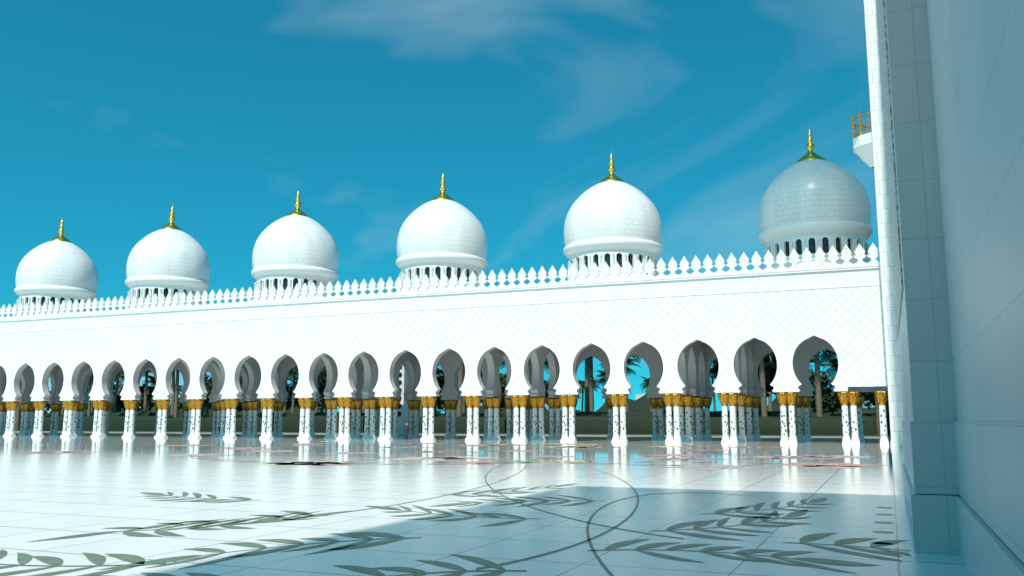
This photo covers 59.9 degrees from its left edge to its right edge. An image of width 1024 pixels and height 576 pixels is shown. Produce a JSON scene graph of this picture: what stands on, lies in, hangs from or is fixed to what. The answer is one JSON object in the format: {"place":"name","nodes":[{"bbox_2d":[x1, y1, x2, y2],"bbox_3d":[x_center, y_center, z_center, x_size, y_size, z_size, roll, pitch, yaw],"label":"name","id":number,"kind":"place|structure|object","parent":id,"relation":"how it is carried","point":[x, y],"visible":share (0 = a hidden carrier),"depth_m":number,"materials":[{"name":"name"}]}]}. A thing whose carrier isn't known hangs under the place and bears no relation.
{"place":"outdoors","nodes":[
{"label":"outdoors","id":0,"kind":"place"},
{"bbox_2d":[28,366,57,403],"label":"arch","id":1,"kind":"structure","parent":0,"point":[53,376],"depth_m":138.54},
{"bbox_2d":[14,216,97,315],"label":"arcade dome","id":2,"kind":"structure","parent":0,"point":[60,267],"depth_m":127.57,"materials":[{"name":"stone"}]},
{"bbox_2d":[138,361,156,402],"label":"arch","id":3,"kind":"structure","parent":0,"point":[149,365],"depth_m":128.96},
{"bbox_2d":[125,204,209,308],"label":"arcade dome","id":4,"kind":"structure","parent":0,"point":[171,257],"depth_m":119.28,"materials":[{"name":"stone"}]},
{"bbox_2d":[209,360,220,400],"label":"arch","id":5,"kind":"structure","parent":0,"point":[213,363],"depth_m":119.63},
{"bbox_2d":[256,363,279,401],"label":"arch","id":6,"kind":"structure","parent":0,"point":[277,378],"depth_m":121.94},
{"bbox_2d":[251,186,338,300],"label":"arcade dome","id":7,"kind":"structure","parent":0,"point":[294,247],"depth_m":111.00,"materials":[{"name":"stone"}]},
{"bbox_2d":[321,354,335,398],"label":"arch","id":8,"kind":"structure","parent":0,"point":[329,362],"depth_m":106.75,"materials":[{"name":"stone"}]},
{"bbox_2d":[396,351,415,399],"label":"arch","id":9,"kind":"structure","parent":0,"point":[408,358],"depth_m":113.87,"materials":[{"name":"stone"}]},
{"bbox_2d":[0,0,879,412],"label":"sky","id":10,"kind":"structure","parent":0,"point":[114,114],"materials":[{"name":"blue"}]},
{"bbox_2d":[396,176,487,291],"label":"arcade dome","id":11,"kind":"structure","parent":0,"point":[441,234],"depth_m":102.77,"materials":[{"name":"stone"}]},
{"bbox_2d":[0,263,887,400],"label":"arcade wall","id":12,"kind":"structure","parent":0,"point":[783,314],"depth_m":94.16,"materials":[{"name":"stone"}]},
{"bbox_2d":[14,430,890,439],"bbox_3d":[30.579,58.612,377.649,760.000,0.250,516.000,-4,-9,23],"label":"hedge","id":13,"kind":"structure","parent":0,"point":[812,436],"depth_m":134.14,"materials":[{"name":"plant"}]},
{"bbox_2d":[112,371,124,412],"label":"palm tree","id":14,"kind":"object","parent":13,"relation":"on","point":[119,375],"visible":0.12,"depth_m":203.07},
{"bbox_2d":[112,384,139,412],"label":"broadleaf tree","id":15,"kind":"object","parent":13,"relation":"on","point":[120,404],"visible":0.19,"depth_m":230.30,"materials":[{"name":"green plant"}]},
{"bbox_2d":[124,383,154,412],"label":"broadleaf tree","id":16,"kind":"object","parent":13,"relation":"on","point":[150,404],"visible":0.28,"depth_m":262.14,"materials":[{"name":"green plant"}]},
{"bbox_2d":[172,369,178,417],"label":"palm tree","id":17,"kind":"object","parent":13,"relation":"on","point":[176,395],"visible":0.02,"depth_m":184.60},
{"bbox_2d":[204,375,211,414],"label":"broadleaf tree","id":18,"kind":"object","parent":13,"relation":"on","point":[208,387],"visible":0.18,"depth_m":266.22,"materials":[{"name":"green plant"}]},
{"bbox_2d":[287,378,299,409],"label":"broadleaf tree","id":19,"kind":"object","parent":13,"relation":"on","point":[289,398],"visible":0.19,"depth_m":306.44,"materials":[{"name":"green plant"}]},
{"bbox_2d":[294,370,326,411],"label":"broadleaf tree","id":20,"kind":"object","parent":13,"relation":"on","point":[322,383],"visible":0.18,"depth_m":206.12,"materials":[{"name":"green plant"}]},
{"bbox_2d":[434,368,444,414],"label":"broadleaf tree","id":21,"kind":"object","parent":13,"relation":"on","point":[440,377],"visible":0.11,"depth_m":220.59,"materials":[{"name":"green plant"}]},
{"bbox_2d":[456,364,463,416],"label":"palm tree","id":22,"kind":"object","parent":13,"relation":"on","point":[460,383],"visible":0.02,"depth_m":157.04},
{"bbox_2d":[481,373,519,409],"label":"broadleaf tree","id":23,"kind":"object","parent":13,"relation":"on","point":[502,377],"visible":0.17,"depth_m":192.60,"materials":[{"name":"green plant"}]},
{"bbox_2d":[584,357,589,411],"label":"palm tree","id":24,"kind":"object","parent":13,"relation":"on","point":[586,404],"visible":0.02,"depth_m":160.43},
{"bbox_2d":[589,357,593,411],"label":"palm tree","id":25,"kind":"object","parent":13,"relation":"on","point":[591,391],"visible":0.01,"depth_m":186.87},
{"bbox_2d":[713,351,776,410],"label":"broadleaf tree","id":26,"kind":"object","parent":13,"relation":"on","point":[770,364],"visible":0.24,"depth_m":148.67,"materials":[{"name":"green plant"}]},
{"bbox_2d":[759,357,767,415],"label":"palm tree","id":27,"kind":"object","parent":13,"relation":"on","point":[763,385],"visible":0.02,"depth_m":138.63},
{"bbox_2d":[814,352,822,416],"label":"palm tree","id":28,"kind":"object","parent":13,"relation":"on","point":[818,400],"visible":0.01,"depth_m":133.94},
{"bbox_2d":[808,369,834,407],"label":"broadleaf tree","id":29,"kind":"object","parent":13,"relation":"on","point":[826,381],"visible":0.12,"depth_m":234.24,"materials":[{"name":"green plant"}]},
{"bbox_2d":[820,356,837,376],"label":"palm tree","id":30,"kind":"object","parent":13,"relation":"on","point":[833,362],"visible":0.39,"depth_m":245.78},
{"bbox_2d":[810,386,848,414],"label":"broadleaf tree","id":31,"kind":"object","parent":13,"relation":"on","point":[831,401],"visible":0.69,"depth_m":201.23,"materials":[{"name":"green plant"}]},
{"bbox_2d":[859,392,888,412],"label":"broadleaf tree","id":32,"kind":"object","parent":13,"relation":"on","point":[869,396],"visible":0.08,"depth_m":180.13,"materials":[{"name":"green plant"}]},
{"bbox_2d":[14,431,890,439],"bbox_3d":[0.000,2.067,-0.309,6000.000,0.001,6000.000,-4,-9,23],"label":"ground","id":33,"kind":"structure","parent":0,"point":[505,436],"depth_m":119.88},
{"bbox_2d":[398,365,408,435],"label":"speaker tower","id":34,"kind":"structure","parent":33,"relation":"on","point":[403,406],"depth_m":126.04,"materials":[{"name":"tile"}]},
{"bbox_2d":[15,393,890,434],"bbox_3d":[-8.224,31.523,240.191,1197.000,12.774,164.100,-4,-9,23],"label":"hedges","id":35,"kind":"object","parent":33,"relation":"on","point":[639,417],"visible":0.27,"depth_m":153.45,"materials":[{"name":"plant"}]},
{"bbox_2d":[31,337,887,403],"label":"arcade wall","id":36,"kind":"structure","parent":0,"point":[450,362],"depth_m":105.57,"materials":[{"name":"stone"}]},
{"bbox_2d":[0,433,969,575],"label":"courtyard floor","id":37,"kind":"structure","parent":0,"point":[104,482],"depth_m":21.90,"materials":[{"name":"stone"}]},
{"bbox_2d":[3,401,18,435],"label":"column","id":38,"kind":"structure","parent":37,"relation":"on","point":[11,406],"depth_m":120.09,"materials":[{"name":"white"}]},
{"bbox_2d":[18,403,31,434],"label":"column","id":39,"kind":"structure","parent":37,"relation":"on","point":[25,408],"depth_m":133.88,"materials":[{"name":"white"}]},
{"bbox_2d":[0,365,30,402],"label":"arch","id":40,"kind":"structure","parent":39,"relation":"on","point":[25,380],"depth_m":134.11,"materials":[{"name":"stone"}]},
{"bbox_2d":[28,404,34,433],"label":"column","id":41,"kind":"structure","parent":37,"relation":"on","point":[31,420],"depth_m":140.74,"materials":[{"name":"white"}]},
{"bbox_2d":[31,401,46,435],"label":"column","id":42,"kind":"structure","parent":37,"relation":"on","point":[39,406],"depth_m":118.05,"materials":[{"name":"white"}]},
{"bbox_2d":[48,404,61,433],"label":"column","id":43,"kind":"structure","parent":37,"relation":"on","point":[55,409],"depth_m":138.74,"materials":[{"name":"white"}]},
{"bbox_2d":[60,401,75,436],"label":"column","id":44,"kind":"structure","parent":37,"relation":"on","point":[68,406],"depth_m":116.00,"materials":[{"name":"white"}]},
{"bbox_2d":[76,404,86,433],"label":"column","id":45,"kind":"structure","parent":37,"relation":"on","point":[80,418],"depth_m":136.67,"materials":[{"name":"white"}]},
{"bbox_2d":[76,364,90,401],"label":"arch","id":46,"kind":"structure","parent":45,"relation":"on","point":[83,371],"depth_m":124.31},
{"bbox_2d":[91,400,106,436],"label":"column","id":47,"kind":"structure","parent":37,"relation":"on","point":[98,405],"depth_m":113.97,"materials":[{"name":"white"}]},
{"bbox_2d":[122,400,137,436],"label":"column","id":48,"kind":"structure","parent":37,"relation":"on","point":[130,406],"depth_m":111.92,"materials":[{"name":"white"}]},
{"bbox_2d":[154,399,169,437],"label":"column","id":49,"kind":"structure","parent":37,"relation":"on","point":[162,405],"depth_m":109.89,"materials":[{"name":"white"}]},
{"bbox_2d":[188,399,203,437],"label":"column","id":50,"kind":"structure","parent":37,"relation":"on","point":[196,405],"depth_m":107.84,"materials":[{"name":"white"}]},
{"bbox_2d":[218,400,225,436],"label":"column","id":51,"kind":"structure","parent":37,"relation":"on","point":[223,418],"depth_m":112.87,"materials":[{"name":"white"}]},
{"bbox_2d":[204,358,224,399],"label":"arch","id":52,"kind":"structure","parent":51,"relation":"on","point":[220,364],"depth_m":112.80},
{"bbox_2d":[223,399,238,437],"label":"column","id":53,"kind":"structure","parent":37,"relation":"on","point":[231,405],"depth_m":105.81,"materials":[{"name":"white"}]},
{"bbox_2d":[240,402,248,435],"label":"column","id":54,"kind":"structure","parent":37,"relation":"on","point":[245,418],"depth_m":124.53,"materials":[{"name":"white"}]},
{"bbox_2d":[240,364,248,401],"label":"arch","id":55,"kind":"structure","parent":54,"relation":"on","point":[244,372],"depth_m":124.58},
{"bbox_2d":[246,401,260,436],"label":"column","id":56,"kind":"structure","parent":37,"relation":"on","point":[253,418],"depth_m":117.55,"materials":[{"name":"white"}]},
{"bbox_2d":[244,357,257,400],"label":"arch","id":57,"kind":"structure","parent":56,"relation":"on","point":[251,364],"depth_m":117.77,"materials":[{"name":"stone"}]},
{"bbox_2d":[259,398,275,438],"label":"column","id":58,"kind":"structure","parent":37,"relation":"on","point":[266,404],"depth_m":103.76,"materials":[{"name":"white"}]},
{"bbox_2d":[272,402,284,435],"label":"column","id":59,"kind":"structure","parent":37,"relation":"on","point":[278,419],"depth_m":122.39,"materials":[{"name":"white"}]},
{"bbox_2d":[297,398,313,438],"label":"column","id":60,"kind":"structure","parent":37,"relation":"on","point":[304,430],"depth_m":101.71,"materials":[{"name":"white"}]},
{"bbox_2d":[310,401,317,435],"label":"column","id":61,"kind":"structure","parent":37,"relation":"on","point":[312,420],"depth_m":120.28,"materials":[{"name":"white"}]},
{"bbox_2d":[324,399,337,437],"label":"column","id":62,"kind":"structure","parent":37,"relation":"on","point":[331,405],"depth_m":106.57,"materials":[{"name":"white"}]},
{"bbox_2d":[337,397,352,438],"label":"column","id":63,"kind":"structure","parent":37,"relation":"on","point":[345,403],"depth_m":99.68,"materials":[{"name":"white"}]},
{"bbox_2d":[350,400,362,436],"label":"column","id":64,"kind":"structure","parent":37,"relation":"on","point":[356,406],"depth_m":111.42,"materials":[{"name":"white"}]},
{"bbox_2d":[335,357,359,399],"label":"arch","id":65,"kind":"structure","parent":64,"relation":"on","point":[356,375],"depth_m":111.73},
{"bbox_2d":[362,398,377,437],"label":"column","id":66,"kind":"structure","parent":37,"relation":"on","point":[370,404],"depth_m":104.54,"materials":[{"name":"white"}]},
{"bbox_2d":[352,352,373,397],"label":"arch","id":67,"kind":"structure","parent":66,"relation":"on","point":[367,359],"depth_m":104.73,"materials":[{"name":"stone"}]},
{"bbox_2d":[373,359,396,398],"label":"arch","id":68,"kind":"structure","parent":66,"relation":"on","point":[375,373],"depth_m":105.93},
{"bbox_2d":[375,402,379,436],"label":"column","id":69,"kind":"structure","parent":37,"relation":"on","point":[377,424],"depth_m":116.30,"materials":[{"name":"white"}]},
{"bbox_2d":[378,397,393,439],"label":"column","id":70,"kind":"structure","parent":37,"relation":"on","point":[386,402],"depth_m":97.63,"materials":[{"name":"white"}]},
{"bbox_2d":[391,399,400,437],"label":"column","id":71,"kind":"structure","parent":37,"relation":"on","point":[394,407],"depth_m":109.32,"materials":[{"name":"white"}]},
{"bbox_2d":[407,400,420,436],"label":"column","id":72,"kind":"structure","parent":37,"relation":"on","point":[413,405],"depth_m":114.24,"materials":[{"name":"white"}]},
{"bbox_2d":[420,396,436,439],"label":"column","id":73,"kind":"structure","parent":37,"relation":"on","point":[426,402],"depth_m":95.59,"materials":[{"name":"white"}]},
{"bbox_2d":[444,400,457,436],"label":"column","id":74,"kind":"structure","parent":37,"relation":"on","point":[451,405],"depth_m":112.19,"materials":[{"name":"white"}]},
{"bbox_2d":[24,441,878,469],"bbox_3d":[-4.638,11.319,61.930,56.944,0.002,44.419,-4,-9,23],"label":"floor inlay","id":75,"kind":"object","parent":37,"relation":"on","point":[714,467],"visible":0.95,"depth_m":49.86,"materials":[{"name":"green stone"}]},
{"bbox_2d":[0,463,910,575],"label":"floor inlay vines","id":76,"kind":"object","parent":37,"relation":"on","point":[94,558],"visible":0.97,"depth_m":15.03,"materials":[{"name":"green marble"}]},
{"bbox_2d":[464,396,481,440],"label":"column","id":77,"kind":"structure","parent":37,"relation":"on","point":[472,401],"depth_m":93.54,"materials":[{"name":"white"}]},
{"bbox_2d":[482,400,493,437],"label":"column","id":78,"kind":"structure","parent":37,"relation":"on","point":[485,406],"depth_m":110.26,"materials":[{"name":"white"}]},
{"bbox_2d":[485,397,501,439],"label":"column","id":79,"kind":"structure","parent":37,"relation":"on","point":[491,402],"depth_m":98.39,"materials":[{"name":"white"}]},
{"bbox_2d":[485,348,496,396],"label":"arch","id":80,"kind":"structure","parent":79,"relation":"on","point":[491,360],"depth_m":98.63,"materials":[{"name":"stone"}]},
{"bbox_2d":[504,398,513,438],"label":"column","id":81,"kind":"structure","parent":37,"relation":"on","point":[509,406],"depth_m":103.39,"materials":[{"name":"white"}]},
{"bbox_2d":[511,395,527,440],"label":"column","id":82,"kind":"structure","parent":37,"relation":"on","point":[520,400],"depth_m":91.51,"materials":[{"name":"white"}]},
{"bbox_2d":[526,399,532,437],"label":"column","id":83,"kind":"structure","parent":37,"relation":"on","point":[528,425],"depth_m":108.10,"materials":[{"name":"white"}]},
{"bbox_2d":[530,396,546,439],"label":"column","id":84,"kind":"structure","parent":37,"relation":"on","point":[539,402],"depth_m":96.37,"materials":[{"name":"white"}]},
{"bbox_2d":[530,348,541,396],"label":"arch","id":85,"kind":"structure","parent":84,"relation":"on","point":[535,357],"depth_m":96.59,"materials":[{"name":"stone"}]},
{"bbox_2d":[547,398,561,438],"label":"column","id":86,"kind":"structure","parent":37,"relation":"on","point":[554,402],"depth_m":101.21,"materials":[{"name":"white"}]},
{"bbox_2d":[541,346,557,397],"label":"arch","id":87,"kind":"structure","parent":86,"relation":"on","point":[551,356],"depth_m":100.98,"materials":[{"name":"stone"}]},
{"bbox_2d":[559,395,576,440],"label":"column","id":88,"kind":"structure","parent":37,"relation":"on","point":[567,400],"depth_m":89.47,"materials":[{"name":"white"}]},
{"bbox_2d":[605,398,619,438],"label":"column","id":89,"kind":"structure","parent":37,"relation":"on","point":[609,405],"depth_m":104.20,"materials":[{"name":"white"}]},
{"bbox_2d":[610,394,627,441],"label":"column","id":90,"kind":"structure","parent":37,"relation":"on","point":[621,400],"depth_m":87.43,"materials":[{"name":"white"}]},
{"bbox_2d":[649,398,664,438],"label":"column","id":91,"kind":"structure","parent":37,"relation":"on","point":[655,403],"depth_m":101.99,"materials":[{"name":"white"}]},
{"bbox_2d":[662,393,681,441],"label":"column","id":92,"kind":"structure","parent":37,"relation":"on","point":[670,399],"depth_m":85.39,"materials":[{"name":"white"}]},
{"bbox_2d":[679,395,692,440],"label":"column","id":93,"kind":"structure","parent":37,"relation":"on","point":[686,400],"depth_m":90.21,"materials":[{"name":"white"}]},
{"bbox_2d":[679,349,687,394],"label":"arch","id":94,"kind":"structure","parent":93,"relation":"on","point":[683,366],"depth_m":90.51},
{"bbox_2d":[690,396,702,439],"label":"column","id":95,"kind":"structure","parent":37,"relation":"on","point":[697,401],"depth_m":95.05,"materials":[{"name":"white"}]},
{"bbox_2d":[686,342,697,395],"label":"arch","id":96,"kind":"structure","parent":95,"relation":"on","point":[692,380],"depth_m":95.15,"materials":[{"name":"stone"}]},
{"bbox_2d":[701,397,711,438],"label":"column","id":97,"kind":"structure","parent":37,"relation":"on","point":[706,402],"depth_m":99.89,"materials":[{"name":"white"}]},
{"bbox_2d":[718,393,738,442],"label":"column","id":98,"kind":"structure","parent":37,"relation":"on","point":[725,399],"depth_m":83.34,"materials":[{"name":"white"}]},
{"bbox_2d":[735,394,746,441],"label":"column","id":99,"kind":"structure","parent":37,"relation":"on","point":[741,400],"depth_m":88.12,"materials":[{"name":"white"}]},
{"bbox_2d":[739,343,748,395],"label":"arch","id":100,"kind":"structure","parent":99,"relation":"on","point":[743,367],"depth_m":93.13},
{"bbox_2d":[744,395,753,440],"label":"column","id":101,"kind":"structure","parent":37,"relation":"on","point":[749,401],"depth_m":92.96,"materials":[{"name":"white"}]},
{"bbox_2d":[747,340,754,396],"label":"arch","id":102,"kind":"structure","parent":101,"relation":"on","point":[750,365],"depth_m":97.72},
{"bbox_2d":[745,397,760,439],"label":"column","id":103,"kind":"structure","parent":37,"relation":"on","point":[756,402],"depth_m":97.81,"materials":[{"name":"white"}]},
{"bbox_2d":[776,392,797,443],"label":"column","id":104,"kind":"structure","parent":37,"relation":"on","point":[785,398],"depth_m":81.31,"materials":[{"name":"white"}]},
{"bbox_2d":[795,396,811,439],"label":"column","id":105,"kind":"structure","parent":37,"relation":"on","point":[805,401],"depth_m":95.88,"materials":[{"name":"white"}]},
{"bbox_2d":[837,391,859,443],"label":"column","id":106,"kind":"structure","parent":37,"relation":"on","point":[850,397],"depth_m":79.27,"materials":[{"name":"white"}]},
{"bbox_2d":[848,396,864,440],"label":"column","id":107,"kind":"structure","parent":37,"relation":"on","point":[859,416],"depth_m":93.75,"materials":[{"name":"white"}]},
{"bbox_2d":[874,391,888,444],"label":"column","id":108,"kind":"structure","parent":37,"relation":"on","point":[881,397],"depth_m":77.94,"materials":[{"name":"white"}]},
{"bbox_2d":[864,0,903,446],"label":"wall","id":109,"kind":"structure","parent":37,"relation":"on","point":[888,295],"depth_m":72.48,"materials":[{"name":"stone"}]},
{"bbox_2d":[851,108,873,167],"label":"balcony","id":110,"kind":"structure","parent":109,"relation":"attached to","point":[863,147],"depth_m":78.05,"materials":[{"name":"stone"}]},
{"bbox_2d":[876,0,1023,575],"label":"prayer hall walls","id":111,"kind":"structure","parent":37,"relation":"on","point":[952,79],"depth_m":11.78,"materials":[{"name":"stone"}]},
{"bbox_2d":[497,348,511,397],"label":"arch","id":112,"kind":"structure","parent":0,"point":[500,354],"depth_m":101.28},
{"bbox_2d":[563,151,662,281],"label":"arcade dome","id":113,"kind":"structure","parent":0,"point":[612,218],"depth_m":94.58,"materials":[{"name":"stone"}]},
{"bbox_2d":[696,340,705,396],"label":"arch","id":114,"kind":"structure","parent":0,"point":[701,368],"depth_m":99.77,"materials":[{"name":"stone"}]},
{"bbox_2d":[759,127,872,268],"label":"arcade dome","id":115,"kind":"structure","parent":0,"point":[811,201],"depth_m":86.52,"materials":[{"name":"stone"}]},
{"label":"arcade","id":116,"kind":"object","parent":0,"visible":0},
{"bbox_2d":[0,243,879,317],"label":"parapet merlons","id":117,"kind":"object","parent":116,"relation":"on","point":[584,274],"visible":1,"depth_m":96.52,"materials":[{"name":"stone"}]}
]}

